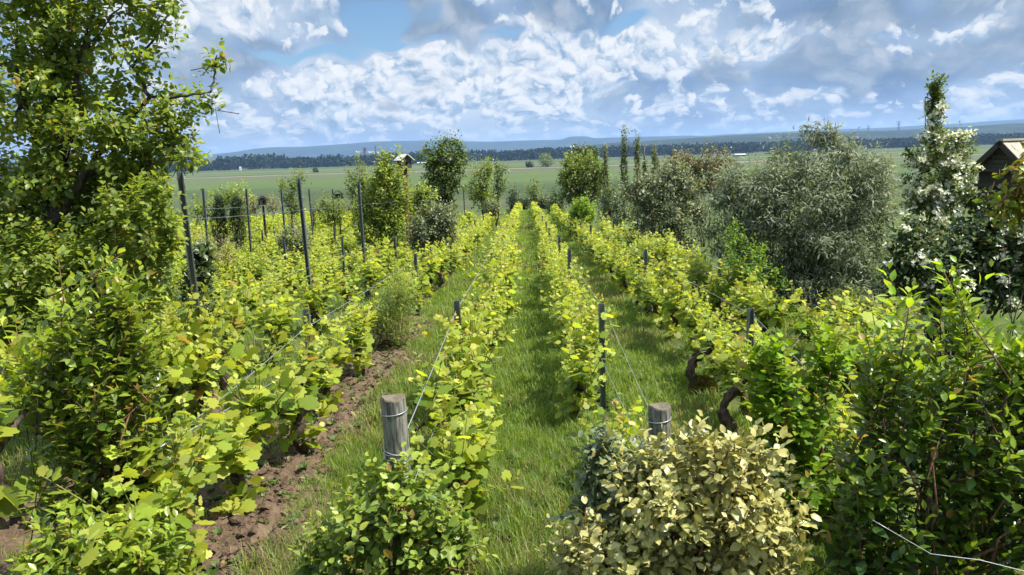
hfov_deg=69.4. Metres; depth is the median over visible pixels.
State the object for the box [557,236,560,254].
trellis post
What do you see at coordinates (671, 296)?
grapevine
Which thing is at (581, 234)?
grapevine
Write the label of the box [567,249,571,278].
trellis post
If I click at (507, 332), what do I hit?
grapevine
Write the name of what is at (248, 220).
trellis post
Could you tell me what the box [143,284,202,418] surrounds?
grapevine
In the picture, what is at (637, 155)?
poplar
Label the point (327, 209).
young tree
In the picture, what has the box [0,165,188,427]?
plum thicket
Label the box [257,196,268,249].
birdhouse
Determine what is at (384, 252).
grapevine
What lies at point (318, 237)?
grapevine
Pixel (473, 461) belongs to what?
grapevine
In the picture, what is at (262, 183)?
ground
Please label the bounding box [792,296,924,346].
grapevine
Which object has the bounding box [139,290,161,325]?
grapevine
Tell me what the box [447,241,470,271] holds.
grapevine
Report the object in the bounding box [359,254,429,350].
willow shrub
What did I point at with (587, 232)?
grapevine
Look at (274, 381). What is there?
trellis wire
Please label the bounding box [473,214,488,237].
grapevine
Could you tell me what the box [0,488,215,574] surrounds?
laurel shrub
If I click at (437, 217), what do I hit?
variegated shrub
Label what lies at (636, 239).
grapevine
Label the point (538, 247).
grapevine
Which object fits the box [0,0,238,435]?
plum tree
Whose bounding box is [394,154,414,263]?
birdhouse
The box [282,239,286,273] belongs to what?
trellis post
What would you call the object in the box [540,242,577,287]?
grapevine
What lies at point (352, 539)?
rose bush
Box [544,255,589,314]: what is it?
grapevine
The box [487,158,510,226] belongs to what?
young tree
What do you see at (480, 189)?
young tree
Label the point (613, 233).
grapevine
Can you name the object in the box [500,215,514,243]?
grapevine
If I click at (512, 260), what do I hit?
grapevine
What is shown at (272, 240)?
grapevine
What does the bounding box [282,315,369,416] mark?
grapevine
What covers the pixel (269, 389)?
trellis wire
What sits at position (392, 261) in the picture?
grapevine
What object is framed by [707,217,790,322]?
green shrub
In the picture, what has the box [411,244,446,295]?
grapevine
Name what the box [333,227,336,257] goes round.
trellis post
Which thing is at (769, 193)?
silver shrub
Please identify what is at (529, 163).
field tree
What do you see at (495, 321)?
grapevine
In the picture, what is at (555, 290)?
grapevine
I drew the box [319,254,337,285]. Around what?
grapevine
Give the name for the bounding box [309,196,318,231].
conifer
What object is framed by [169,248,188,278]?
grapevine
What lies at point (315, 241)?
grapevine
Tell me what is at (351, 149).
hills
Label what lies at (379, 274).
grapevine
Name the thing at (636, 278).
grapevine
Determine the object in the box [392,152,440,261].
shrub
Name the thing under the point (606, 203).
dark shrub
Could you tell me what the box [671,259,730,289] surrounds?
grapevine
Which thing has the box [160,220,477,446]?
trellis wire
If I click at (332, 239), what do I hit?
grapevine
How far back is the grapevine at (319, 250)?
21.01 m
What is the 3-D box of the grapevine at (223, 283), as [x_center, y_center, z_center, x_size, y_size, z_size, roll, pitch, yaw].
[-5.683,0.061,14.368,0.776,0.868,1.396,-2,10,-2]
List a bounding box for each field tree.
[525,159,533,167]
[538,153,554,166]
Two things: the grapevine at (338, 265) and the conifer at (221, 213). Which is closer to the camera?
the grapevine at (338, 265)
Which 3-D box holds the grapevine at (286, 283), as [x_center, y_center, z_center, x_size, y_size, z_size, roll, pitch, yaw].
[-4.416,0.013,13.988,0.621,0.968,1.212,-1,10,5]
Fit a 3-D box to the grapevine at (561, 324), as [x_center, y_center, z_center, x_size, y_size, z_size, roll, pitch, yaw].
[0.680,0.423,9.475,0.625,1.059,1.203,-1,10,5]
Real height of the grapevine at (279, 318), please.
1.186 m
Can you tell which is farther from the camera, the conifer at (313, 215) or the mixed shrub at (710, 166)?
the conifer at (313, 215)
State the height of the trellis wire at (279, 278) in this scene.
1.001 m
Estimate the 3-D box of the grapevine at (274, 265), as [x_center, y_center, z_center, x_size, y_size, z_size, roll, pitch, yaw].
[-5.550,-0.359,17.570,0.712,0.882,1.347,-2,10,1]
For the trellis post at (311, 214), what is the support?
on the ground at (262, 183)
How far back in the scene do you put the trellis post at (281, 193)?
23.21 m
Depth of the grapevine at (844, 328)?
6.76 m
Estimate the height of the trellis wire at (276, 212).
1.001 m
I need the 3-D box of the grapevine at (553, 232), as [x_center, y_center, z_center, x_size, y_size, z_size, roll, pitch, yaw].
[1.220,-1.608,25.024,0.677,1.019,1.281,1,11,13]
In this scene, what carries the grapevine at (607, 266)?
on the ground at (262, 183)
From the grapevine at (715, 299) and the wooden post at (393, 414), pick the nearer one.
the wooden post at (393, 414)
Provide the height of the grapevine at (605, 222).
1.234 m
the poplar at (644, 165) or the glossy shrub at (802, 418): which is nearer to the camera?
the glossy shrub at (802, 418)
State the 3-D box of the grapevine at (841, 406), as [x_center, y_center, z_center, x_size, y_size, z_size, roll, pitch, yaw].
[2.018,1.079,4.303,0.752,1.004,1.354,-3,10,-4]
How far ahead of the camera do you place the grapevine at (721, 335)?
7.62 m
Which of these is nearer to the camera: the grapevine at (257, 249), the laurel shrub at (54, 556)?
the laurel shrub at (54, 556)
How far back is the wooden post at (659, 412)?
3.93 m
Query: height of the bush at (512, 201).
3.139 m
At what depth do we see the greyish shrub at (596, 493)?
3.62 m
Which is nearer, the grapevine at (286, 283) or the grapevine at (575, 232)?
the grapevine at (286, 283)
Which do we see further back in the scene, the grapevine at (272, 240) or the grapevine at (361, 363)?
the grapevine at (272, 240)
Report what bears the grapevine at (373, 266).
on the ground at (262, 183)
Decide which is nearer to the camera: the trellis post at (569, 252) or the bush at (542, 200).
the trellis post at (569, 252)
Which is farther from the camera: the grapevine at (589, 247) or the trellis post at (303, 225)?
the grapevine at (589, 247)
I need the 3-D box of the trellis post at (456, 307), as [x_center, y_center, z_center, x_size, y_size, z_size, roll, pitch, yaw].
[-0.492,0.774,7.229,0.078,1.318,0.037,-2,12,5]
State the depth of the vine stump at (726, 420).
6.13 m
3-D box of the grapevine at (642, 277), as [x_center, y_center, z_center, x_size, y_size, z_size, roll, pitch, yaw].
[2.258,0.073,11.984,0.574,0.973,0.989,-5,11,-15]
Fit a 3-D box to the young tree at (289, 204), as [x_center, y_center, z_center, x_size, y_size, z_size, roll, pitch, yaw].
[-9.533,-3.461,32.089,1.474,3.546,1.339,3,11,24]
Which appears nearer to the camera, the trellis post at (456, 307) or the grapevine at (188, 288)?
the trellis post at (456, 307)
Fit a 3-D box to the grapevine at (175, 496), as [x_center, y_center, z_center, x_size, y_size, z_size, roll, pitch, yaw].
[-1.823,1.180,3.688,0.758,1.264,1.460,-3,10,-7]
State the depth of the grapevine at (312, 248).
20.01 m
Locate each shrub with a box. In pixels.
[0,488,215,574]
[1,244,190,570]
[184,224,245,298]
[241,192,281,247]
[272,215,314,271]
[344,144,417,266]
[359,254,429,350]
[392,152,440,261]
[400,197,463,283]
[481,199,500,230]
[534,410,825,574]
[546,415,691,574]
[594,176,641,235]
[617,152,714,253]
[652,138,737,246]
[690,117,905,311]
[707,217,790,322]
[737,316,865,543]
[791,278,873,344]
[809,248,1023,574]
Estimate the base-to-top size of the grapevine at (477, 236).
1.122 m
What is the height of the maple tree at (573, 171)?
4.338 m
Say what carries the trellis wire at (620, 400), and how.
attached to the trellis post
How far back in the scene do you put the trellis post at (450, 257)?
19.07 m
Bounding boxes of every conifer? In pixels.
[208,192,228,251]
[226,195,246,264]
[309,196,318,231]
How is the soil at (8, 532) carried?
on the ground at (262, 183)
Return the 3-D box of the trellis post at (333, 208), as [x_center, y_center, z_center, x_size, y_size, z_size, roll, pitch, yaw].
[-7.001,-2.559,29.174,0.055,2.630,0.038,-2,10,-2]
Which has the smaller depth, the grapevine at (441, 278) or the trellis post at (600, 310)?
the trellis post at (600, 310)
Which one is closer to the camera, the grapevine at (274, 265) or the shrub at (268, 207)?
the grapevine at (274, 265)
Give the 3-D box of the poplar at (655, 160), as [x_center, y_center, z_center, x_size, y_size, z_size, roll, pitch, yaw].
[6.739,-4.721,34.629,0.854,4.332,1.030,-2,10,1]
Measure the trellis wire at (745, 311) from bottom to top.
1.290 m
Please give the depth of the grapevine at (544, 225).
28.31 m
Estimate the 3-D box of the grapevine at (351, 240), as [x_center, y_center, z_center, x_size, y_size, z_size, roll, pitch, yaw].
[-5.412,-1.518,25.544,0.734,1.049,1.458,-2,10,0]
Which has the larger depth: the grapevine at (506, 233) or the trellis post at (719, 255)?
the grapevine at (506, 233)
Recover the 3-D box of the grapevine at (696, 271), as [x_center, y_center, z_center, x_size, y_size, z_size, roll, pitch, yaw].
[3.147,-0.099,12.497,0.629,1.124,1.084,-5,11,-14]
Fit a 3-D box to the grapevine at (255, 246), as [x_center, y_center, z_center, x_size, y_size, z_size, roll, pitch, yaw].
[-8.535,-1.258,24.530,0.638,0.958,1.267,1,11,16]
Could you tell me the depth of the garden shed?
12.74 m
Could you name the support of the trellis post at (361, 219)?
on the ground at (262, 183)
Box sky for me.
[0,0,1023,160]
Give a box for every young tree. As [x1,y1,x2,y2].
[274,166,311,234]
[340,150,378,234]
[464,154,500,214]
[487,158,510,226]
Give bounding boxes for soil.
[0,390,257,574]
[185,315,440,574]
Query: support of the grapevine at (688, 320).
on the ground at (262, 183)
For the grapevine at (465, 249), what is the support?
on the ground at (262, 183)
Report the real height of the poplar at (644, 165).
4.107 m
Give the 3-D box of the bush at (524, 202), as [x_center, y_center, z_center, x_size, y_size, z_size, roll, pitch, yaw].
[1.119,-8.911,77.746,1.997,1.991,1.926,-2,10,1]
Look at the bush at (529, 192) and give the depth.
81.08 m
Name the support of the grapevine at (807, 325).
on the ground at (262, 183)
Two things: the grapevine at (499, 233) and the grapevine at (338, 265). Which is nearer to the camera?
the grapevine at (338, 265)
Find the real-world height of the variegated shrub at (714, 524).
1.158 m
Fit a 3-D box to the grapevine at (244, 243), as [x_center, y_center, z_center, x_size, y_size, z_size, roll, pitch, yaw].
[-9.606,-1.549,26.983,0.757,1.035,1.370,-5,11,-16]
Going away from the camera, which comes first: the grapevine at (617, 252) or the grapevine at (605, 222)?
the grapevine at (617, 252)
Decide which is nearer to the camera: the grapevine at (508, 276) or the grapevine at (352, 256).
the grapevine at (508, 276)
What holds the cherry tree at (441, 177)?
on the ground at (262, 183)
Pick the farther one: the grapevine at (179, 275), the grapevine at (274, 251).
the grapevine at (274, 251)
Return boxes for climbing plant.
[188,179,258,241]
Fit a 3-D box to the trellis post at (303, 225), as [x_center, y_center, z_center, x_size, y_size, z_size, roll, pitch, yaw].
[-3.124,-0.339,11.301,0.078,2.630,0.037,-1,10,12]
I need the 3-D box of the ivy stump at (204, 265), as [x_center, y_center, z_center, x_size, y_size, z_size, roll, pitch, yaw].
[-3.308,0.367,7.832,0.492,1.758,0.544,-2,10,1]
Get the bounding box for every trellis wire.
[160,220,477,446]
[162,284,409,446]
[164,245,455,444]
[177,231,410,314]
[180,201,396,221]
[408,216,510,427]
[545,220,647,405]
[578,219,919,477]
[601,359,640,442]
[873,520,1022,570]
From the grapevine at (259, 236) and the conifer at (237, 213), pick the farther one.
the grapevine at (259, 236)
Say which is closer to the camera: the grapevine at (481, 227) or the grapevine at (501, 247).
the grapevine at (501, 247)
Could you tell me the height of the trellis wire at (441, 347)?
1.429 m
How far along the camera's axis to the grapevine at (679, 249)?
14.53 m
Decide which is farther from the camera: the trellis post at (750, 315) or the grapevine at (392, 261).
the grapevine at (392, 261)
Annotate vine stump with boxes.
[684,340,719,397]
[717,369,748,432]
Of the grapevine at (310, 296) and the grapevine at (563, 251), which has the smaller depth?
the grapevine at (310, 296)
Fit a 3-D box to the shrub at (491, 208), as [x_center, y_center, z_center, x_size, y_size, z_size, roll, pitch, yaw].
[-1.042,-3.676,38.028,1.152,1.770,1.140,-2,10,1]
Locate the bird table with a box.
[333,190,343,234]
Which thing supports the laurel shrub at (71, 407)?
on the ground at (262, 183)
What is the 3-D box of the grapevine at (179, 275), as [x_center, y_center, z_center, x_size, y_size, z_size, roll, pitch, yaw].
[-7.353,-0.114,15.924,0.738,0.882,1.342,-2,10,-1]
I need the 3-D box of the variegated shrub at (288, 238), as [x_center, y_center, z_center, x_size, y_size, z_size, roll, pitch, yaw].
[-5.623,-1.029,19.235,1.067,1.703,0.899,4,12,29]
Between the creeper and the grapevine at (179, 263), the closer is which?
the creeper
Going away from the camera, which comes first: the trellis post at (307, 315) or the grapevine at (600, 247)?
the trellis post at (307, 315)
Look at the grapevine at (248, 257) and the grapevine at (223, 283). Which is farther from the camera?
the grapevine at (248, 257)
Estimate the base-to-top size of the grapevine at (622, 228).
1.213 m
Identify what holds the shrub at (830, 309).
on the ground at (262, 183)
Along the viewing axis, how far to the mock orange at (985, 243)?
7.46 m
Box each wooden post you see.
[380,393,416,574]
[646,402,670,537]
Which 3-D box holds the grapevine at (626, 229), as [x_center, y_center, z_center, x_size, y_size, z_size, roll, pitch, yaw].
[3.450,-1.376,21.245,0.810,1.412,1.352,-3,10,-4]
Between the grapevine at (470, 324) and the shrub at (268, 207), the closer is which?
the grapevine at (470, 324)
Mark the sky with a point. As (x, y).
(304, 73)
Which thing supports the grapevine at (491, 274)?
on the ground at (262, 183)
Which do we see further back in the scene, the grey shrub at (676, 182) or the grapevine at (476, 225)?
the grapevine at (476, 225)
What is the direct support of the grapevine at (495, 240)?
on the ground at (262, 183)
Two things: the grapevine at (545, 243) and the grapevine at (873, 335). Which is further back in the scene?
the grapevine at (545, 243)
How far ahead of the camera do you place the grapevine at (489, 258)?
13.72 m
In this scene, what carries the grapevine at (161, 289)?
on the ground at (262, 183)
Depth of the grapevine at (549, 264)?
14.22 m
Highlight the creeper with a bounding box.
[971,142,1023,415]
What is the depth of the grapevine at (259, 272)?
16.10 m
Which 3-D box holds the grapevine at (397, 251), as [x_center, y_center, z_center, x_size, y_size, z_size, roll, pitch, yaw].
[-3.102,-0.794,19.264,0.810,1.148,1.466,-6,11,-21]
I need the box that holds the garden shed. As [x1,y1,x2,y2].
[968,138,1023,296]
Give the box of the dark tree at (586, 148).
[562,141,600,193]
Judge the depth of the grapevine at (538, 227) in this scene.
30.26 m
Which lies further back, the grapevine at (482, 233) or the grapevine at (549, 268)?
the grapevine at (482, 233)
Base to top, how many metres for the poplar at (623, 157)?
5.291 m
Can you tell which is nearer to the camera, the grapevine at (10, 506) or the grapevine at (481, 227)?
the grapevine at (10, 506)
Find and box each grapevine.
[0,284,74,525]
[25,278,161,445]
[36,385,232,574]
[137,277,176,318]
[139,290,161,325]
[141,294,182,348]
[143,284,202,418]
[145,292,263,427]
[156,261,183,298]
[162,265,254,391]
[164,246,185,271]
[166,291,226,325]
[168,372,301,515]
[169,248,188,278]
[174,273,216,311]
[208,313,333,454]
[211,265,243,307]
[213,253,266,298]
[213,254,245,282]
[215,241,236,268]
[216,246,243,277]
[219,268,270,328]
[223,273,283,316]
[230,241,256,262]
[234,252,259,275]
[238,247,270,287]
[241,276,303,367]
[242,232,256,250]
[243,237,266,258]
[248,242,269,263]
[256,229,276,250]
[261,228,278,254]
[262,263,297,301]
[263,232,287,253]
[266,237,288,263]
[267,252,292,283]
[270,254,322,301]
[280,242,303,272]
[280,264,344,333]
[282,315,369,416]
[291,246,318,265]
[296,250,324,290]
[307,240,341,264]
[308,233,330,255]
[311,233,324,252]
[314,226,333,251]
[314,240,337,262]
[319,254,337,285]
[319,254,343,281]
[323,229,338,247]
[327,259,364,311]
[327,285,378,376]
[333,230,347,241]
[336,231,353,256]
[336,245,361,274]
[344,241,368,256]
[347,232,360,250]
[347,242,361,271]
[348,245,382,290]
[353,247,387,300]
[365,236,393,285]
[370,261,416,319]
[380,234,410,271]
[384,249,401,276]
[388,237,413,269]
[392,240,440,304]
[396,268,432,315]
[404,327,503,465]
[410,367,523,533]
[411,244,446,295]
[418,291,503,408]
[431,235,462,288]
[437,294,495,375]
[439,243,456,277]
[447,233,469,266]
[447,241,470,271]
[454,222,473,255]
[454,226,470,258]
[456,233,473,264]
[461,282,517,346]
[462,258,508,301]
[463,218,476,252]
[463,223,476,250]
[468,221,483,246]
[470,216,481,240]
[472,275,517,358]
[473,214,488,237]
[475,215,489,237]
[478,223,490,241]
[481,215,492,233]
[481,238,519,284]
[481,248,533,315]
[484,238,517,264]
[490,227,514,246]
[490,235,511,250]
[493,226,513,239]
[497,226,524,272]
[498,244,517,286]
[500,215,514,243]
[500,222,517,246]
[510,214,517,235]
[534,215,545,238]
[537,237,554,262]
[537,245,567,277]
[538,249,576,306]
[538,252,566,285]
[539,219,556,240]
[540,235,561,269]
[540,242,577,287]
[540,263,583,326]
[540,278,588,347]
[541,224,557,244]
[542,242,566,270]
[543,227,554,248]
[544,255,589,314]
[546,324,610,419]
[549,282,620,361]
[553,293,616,394]
[557,212,569,231]
[561,213,578,239]
[570,217,581,242]
[575,221,588,249]
[578,215,599,252]
[578,390,646,458]
[580,223,597,252]
[583,233,601,258]
[587,229,601,257]
[590,233,607,264]
[591,232,619,273]
[594,248,622,283]
[595,212,612,234]
[595,237,614,271]
[597,212,614,237]
[601,222,617,242]
[603,223,621,249]
[605,236,647,286]
[608,248,640,297]
[616,218,633,254]
[620,216,648,256]
[622,253,665,304]
[623,235,667,271]
[625,232,643,261]
[627,260,672,328]
[628,223,652,268]
[633,261,676,315]
[644,228,686,272]
[648,244,706,343]
[650,228,688,279]
[659,237,695,290]
[666,245,712,295]
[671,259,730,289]
[672,248,712,306]
[673,283,737,359]
[691,302,763,382]
[691,314,777,424]
[699,258,740,320]
[717,252,770,334]
[722,271,788,345]
[731,324,846,440]
[780,368,974,541]
[781,280,896,375]
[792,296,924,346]
[801,290,881,404]
[846,290,995,443]
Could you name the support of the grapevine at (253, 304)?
on the ground at (262, 183)
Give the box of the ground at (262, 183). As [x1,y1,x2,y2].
[0,143,1023,574]
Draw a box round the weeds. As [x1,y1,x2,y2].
[192,274,1023,574]
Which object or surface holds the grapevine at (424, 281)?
on the ground at (262, 183)
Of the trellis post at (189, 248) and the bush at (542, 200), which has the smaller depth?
the trellis post at (189, 248)
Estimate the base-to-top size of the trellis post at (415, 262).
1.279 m
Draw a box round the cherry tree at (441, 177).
[416,129,474,242]
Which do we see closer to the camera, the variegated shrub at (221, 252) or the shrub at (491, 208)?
the variegated shrub at (221, 252)
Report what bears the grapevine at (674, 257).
on the ground at (262, 183)
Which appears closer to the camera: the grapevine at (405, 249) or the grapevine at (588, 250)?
the grapevine at (405, 249)
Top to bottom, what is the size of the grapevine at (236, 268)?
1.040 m
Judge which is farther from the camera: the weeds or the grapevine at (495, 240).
the grapevine at (495, 240)
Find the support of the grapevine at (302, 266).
on the ground at (262, 183)
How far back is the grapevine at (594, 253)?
19.77 m
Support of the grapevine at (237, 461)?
on the soil at (276, 511)
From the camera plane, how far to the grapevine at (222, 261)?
18.04 m
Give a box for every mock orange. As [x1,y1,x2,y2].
[872,180,1023,375]
[896,69,984,352]
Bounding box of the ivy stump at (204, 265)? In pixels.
[173,238,220,393]
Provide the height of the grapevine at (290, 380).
1.268 m
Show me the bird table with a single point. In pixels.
(339, 195)
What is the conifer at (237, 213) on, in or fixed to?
on the ground at (262, 183)
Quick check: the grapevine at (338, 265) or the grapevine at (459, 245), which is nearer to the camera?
the grapevine at (338, 265)
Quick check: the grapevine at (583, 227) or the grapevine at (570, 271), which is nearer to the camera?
the grapevine at (570, 271)
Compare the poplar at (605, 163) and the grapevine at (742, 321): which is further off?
the poplar at (605, 163)
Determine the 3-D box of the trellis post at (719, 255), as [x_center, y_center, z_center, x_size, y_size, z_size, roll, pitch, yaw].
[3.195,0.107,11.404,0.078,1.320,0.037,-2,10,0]
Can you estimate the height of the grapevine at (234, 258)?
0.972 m
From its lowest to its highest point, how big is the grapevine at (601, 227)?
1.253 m
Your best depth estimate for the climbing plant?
27.91 m
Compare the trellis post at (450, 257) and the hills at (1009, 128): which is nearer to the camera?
the trellis post at (450, 257)
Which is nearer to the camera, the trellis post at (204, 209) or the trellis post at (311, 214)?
the trellis post at (204, 209)
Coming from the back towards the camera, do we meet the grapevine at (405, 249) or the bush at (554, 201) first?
the bush at (554, 201)
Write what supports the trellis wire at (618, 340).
attached to the trellis post at (569, 252)
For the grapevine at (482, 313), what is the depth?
7.76 m
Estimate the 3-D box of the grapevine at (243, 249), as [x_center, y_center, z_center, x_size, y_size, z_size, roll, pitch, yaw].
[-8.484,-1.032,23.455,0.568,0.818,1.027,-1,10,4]
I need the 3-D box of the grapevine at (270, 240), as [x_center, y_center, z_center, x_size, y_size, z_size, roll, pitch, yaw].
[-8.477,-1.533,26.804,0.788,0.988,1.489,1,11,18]
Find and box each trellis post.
[176,172,210,397]
[201,188,211,286]
[245,189,252,261]
[280,189,286,246]
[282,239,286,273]
[297,178,313,319]
[302,309,318,421]
[308,189,313,239]
[332,189,336,243]
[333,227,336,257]
[341,238,345,276]
[357,181,367,297]
[393,236,397,274]
[414,254,419,310]
[449,242,451,273]
[453,301,461,343]
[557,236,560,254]
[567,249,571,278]
[597,303,606,409]
[644,249,647,313]
[717,252,721,318]
[745,308,754,402]
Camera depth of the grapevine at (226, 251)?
22.27 m
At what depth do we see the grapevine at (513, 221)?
31.06 m
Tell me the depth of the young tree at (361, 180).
29.74 m
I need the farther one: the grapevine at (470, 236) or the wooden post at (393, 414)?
the grapevine at (470, 236)
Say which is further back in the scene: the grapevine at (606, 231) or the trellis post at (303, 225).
the grapevine at (606, 231)
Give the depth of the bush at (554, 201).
61.49 m
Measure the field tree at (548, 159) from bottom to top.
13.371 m
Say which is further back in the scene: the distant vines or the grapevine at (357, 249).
the distant vines
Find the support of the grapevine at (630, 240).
on the ground at (262, 183)
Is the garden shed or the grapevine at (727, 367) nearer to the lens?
the grapevine at (727, 367)
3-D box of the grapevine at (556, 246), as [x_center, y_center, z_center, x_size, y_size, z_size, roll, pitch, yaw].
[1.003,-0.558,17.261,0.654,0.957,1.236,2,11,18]
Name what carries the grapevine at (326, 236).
on the ground at (262, 183)
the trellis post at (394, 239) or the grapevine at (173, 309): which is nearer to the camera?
the grapevine at (173, 309)
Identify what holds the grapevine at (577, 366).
on the ground at (262, 183)
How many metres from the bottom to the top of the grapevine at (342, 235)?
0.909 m
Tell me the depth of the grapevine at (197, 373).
6.57 m
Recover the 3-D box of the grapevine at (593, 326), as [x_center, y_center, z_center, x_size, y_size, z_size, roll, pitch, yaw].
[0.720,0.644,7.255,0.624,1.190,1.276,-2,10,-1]
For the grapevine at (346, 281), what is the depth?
13.51 m
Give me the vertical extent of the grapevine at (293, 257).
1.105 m
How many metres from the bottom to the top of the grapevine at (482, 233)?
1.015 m
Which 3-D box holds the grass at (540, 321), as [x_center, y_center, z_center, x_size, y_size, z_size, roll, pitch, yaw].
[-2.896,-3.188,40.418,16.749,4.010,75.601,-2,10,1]
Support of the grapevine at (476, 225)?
on the ground at (262, 183)
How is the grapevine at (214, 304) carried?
on the ground at (262, 183)
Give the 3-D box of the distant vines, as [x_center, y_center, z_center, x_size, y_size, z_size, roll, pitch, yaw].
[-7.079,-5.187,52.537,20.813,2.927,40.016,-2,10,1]
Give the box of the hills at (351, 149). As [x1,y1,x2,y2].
[2,119,1023,166]
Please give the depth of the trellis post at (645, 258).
12.13 m
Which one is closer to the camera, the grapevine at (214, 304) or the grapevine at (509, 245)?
the grapevine at (214, 304)
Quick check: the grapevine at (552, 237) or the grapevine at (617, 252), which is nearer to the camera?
the grapevine at (617, 252)
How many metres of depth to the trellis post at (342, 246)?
18.68 m
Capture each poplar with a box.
[600,141,613,220]
[618,123,632,226]
[632,129,641,227]
[637,145,650,229]
[649,142,659,221]
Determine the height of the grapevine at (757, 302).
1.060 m
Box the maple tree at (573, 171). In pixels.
[555,148,617,215]
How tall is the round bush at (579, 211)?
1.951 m
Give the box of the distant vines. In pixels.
[154,201,567,238]
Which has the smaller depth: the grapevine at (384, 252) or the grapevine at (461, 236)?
the grapevine at (384, 252)
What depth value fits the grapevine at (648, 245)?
15.49 m
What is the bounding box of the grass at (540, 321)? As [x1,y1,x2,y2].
[0,209,1023,574]
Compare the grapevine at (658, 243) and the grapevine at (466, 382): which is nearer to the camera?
the grapevine at (466, 382)
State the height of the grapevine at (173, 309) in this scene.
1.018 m
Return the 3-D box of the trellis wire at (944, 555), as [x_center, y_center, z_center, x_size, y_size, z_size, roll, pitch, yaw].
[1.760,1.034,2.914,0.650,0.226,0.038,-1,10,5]
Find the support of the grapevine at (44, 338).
on the ground at (262, 183)
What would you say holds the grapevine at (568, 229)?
on the ground at (262, 183)
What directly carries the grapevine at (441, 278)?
on the ground at (262, 183)
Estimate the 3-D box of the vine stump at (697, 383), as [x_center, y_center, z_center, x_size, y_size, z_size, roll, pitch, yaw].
[1.949,0.828,7.431,0.375,0.676,0.310,-7,12,-28]
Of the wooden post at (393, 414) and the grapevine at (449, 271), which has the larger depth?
the grapevine at (449, 271)
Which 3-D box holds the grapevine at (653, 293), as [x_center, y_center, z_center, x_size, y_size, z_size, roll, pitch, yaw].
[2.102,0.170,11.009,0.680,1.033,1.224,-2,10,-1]
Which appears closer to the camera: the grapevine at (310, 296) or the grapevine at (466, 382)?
the grapevine at (466, 382)
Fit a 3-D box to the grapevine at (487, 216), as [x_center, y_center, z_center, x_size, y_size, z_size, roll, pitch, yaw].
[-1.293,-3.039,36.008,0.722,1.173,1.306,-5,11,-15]
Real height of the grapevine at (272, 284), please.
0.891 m
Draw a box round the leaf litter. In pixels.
[196,290,813,573]
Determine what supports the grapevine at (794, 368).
on the ground at (262, 183)
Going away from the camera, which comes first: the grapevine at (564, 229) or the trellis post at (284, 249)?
the trellis post at (284, 249)
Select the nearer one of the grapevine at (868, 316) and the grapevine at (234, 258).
the grapevine at (868, 316)
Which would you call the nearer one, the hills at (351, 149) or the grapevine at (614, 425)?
the grapevine at (614, 425)
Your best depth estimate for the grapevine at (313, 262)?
15.93 m
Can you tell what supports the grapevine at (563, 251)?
on the ground at (262, 183)
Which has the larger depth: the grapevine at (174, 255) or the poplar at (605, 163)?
the poplar at (605, 163)
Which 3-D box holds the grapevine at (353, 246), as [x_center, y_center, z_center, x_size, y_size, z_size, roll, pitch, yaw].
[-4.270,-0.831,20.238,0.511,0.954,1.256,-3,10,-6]
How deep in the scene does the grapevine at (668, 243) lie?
15.39 m
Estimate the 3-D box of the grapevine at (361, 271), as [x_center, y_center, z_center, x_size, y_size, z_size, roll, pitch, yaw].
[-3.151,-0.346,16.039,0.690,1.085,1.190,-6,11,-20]
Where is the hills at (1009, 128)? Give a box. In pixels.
[266,123,1023,164]
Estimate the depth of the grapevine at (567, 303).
8.25 m
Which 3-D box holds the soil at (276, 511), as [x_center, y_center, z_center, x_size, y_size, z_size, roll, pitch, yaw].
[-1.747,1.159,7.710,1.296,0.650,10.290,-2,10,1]
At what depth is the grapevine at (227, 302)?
7.84 m
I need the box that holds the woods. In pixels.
[1,132,1023,177]
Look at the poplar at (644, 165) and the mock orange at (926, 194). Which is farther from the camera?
the poplar at (644, 165)
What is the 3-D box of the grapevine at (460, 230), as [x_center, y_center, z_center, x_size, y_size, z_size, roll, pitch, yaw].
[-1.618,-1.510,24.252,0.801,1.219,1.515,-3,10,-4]
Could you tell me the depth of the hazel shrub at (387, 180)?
19.84 m
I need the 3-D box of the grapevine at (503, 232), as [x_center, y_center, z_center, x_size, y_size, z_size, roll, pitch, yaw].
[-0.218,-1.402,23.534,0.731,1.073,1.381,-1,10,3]
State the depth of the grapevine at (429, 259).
14.07 m
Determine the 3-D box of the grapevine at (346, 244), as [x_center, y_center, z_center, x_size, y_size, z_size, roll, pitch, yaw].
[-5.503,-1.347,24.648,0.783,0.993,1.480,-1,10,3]
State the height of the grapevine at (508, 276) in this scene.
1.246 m
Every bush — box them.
[286,442,497,574]
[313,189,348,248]
[505,182,523,212]
[517,195,531,209]
[522,174,545,208]
[536,194,547,208]
[543,185,565,213]
[565,194,596,227]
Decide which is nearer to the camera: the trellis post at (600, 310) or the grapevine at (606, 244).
the trellis post at (600, 310)
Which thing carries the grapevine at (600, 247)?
on the ground at (262, 183)
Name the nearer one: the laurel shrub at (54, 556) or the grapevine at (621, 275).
the laurel shrub at (54, 556)
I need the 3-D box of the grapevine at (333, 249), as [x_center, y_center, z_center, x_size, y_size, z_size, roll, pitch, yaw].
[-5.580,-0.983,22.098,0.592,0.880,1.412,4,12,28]
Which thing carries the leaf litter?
on the ground at (262, 183)
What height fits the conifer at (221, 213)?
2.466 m
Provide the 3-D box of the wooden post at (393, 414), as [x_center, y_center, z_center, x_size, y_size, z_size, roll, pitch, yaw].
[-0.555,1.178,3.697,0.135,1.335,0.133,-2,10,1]
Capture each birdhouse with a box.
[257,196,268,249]
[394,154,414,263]
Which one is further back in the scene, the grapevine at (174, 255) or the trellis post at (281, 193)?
the trellis post at (281, 193)
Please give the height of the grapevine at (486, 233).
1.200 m

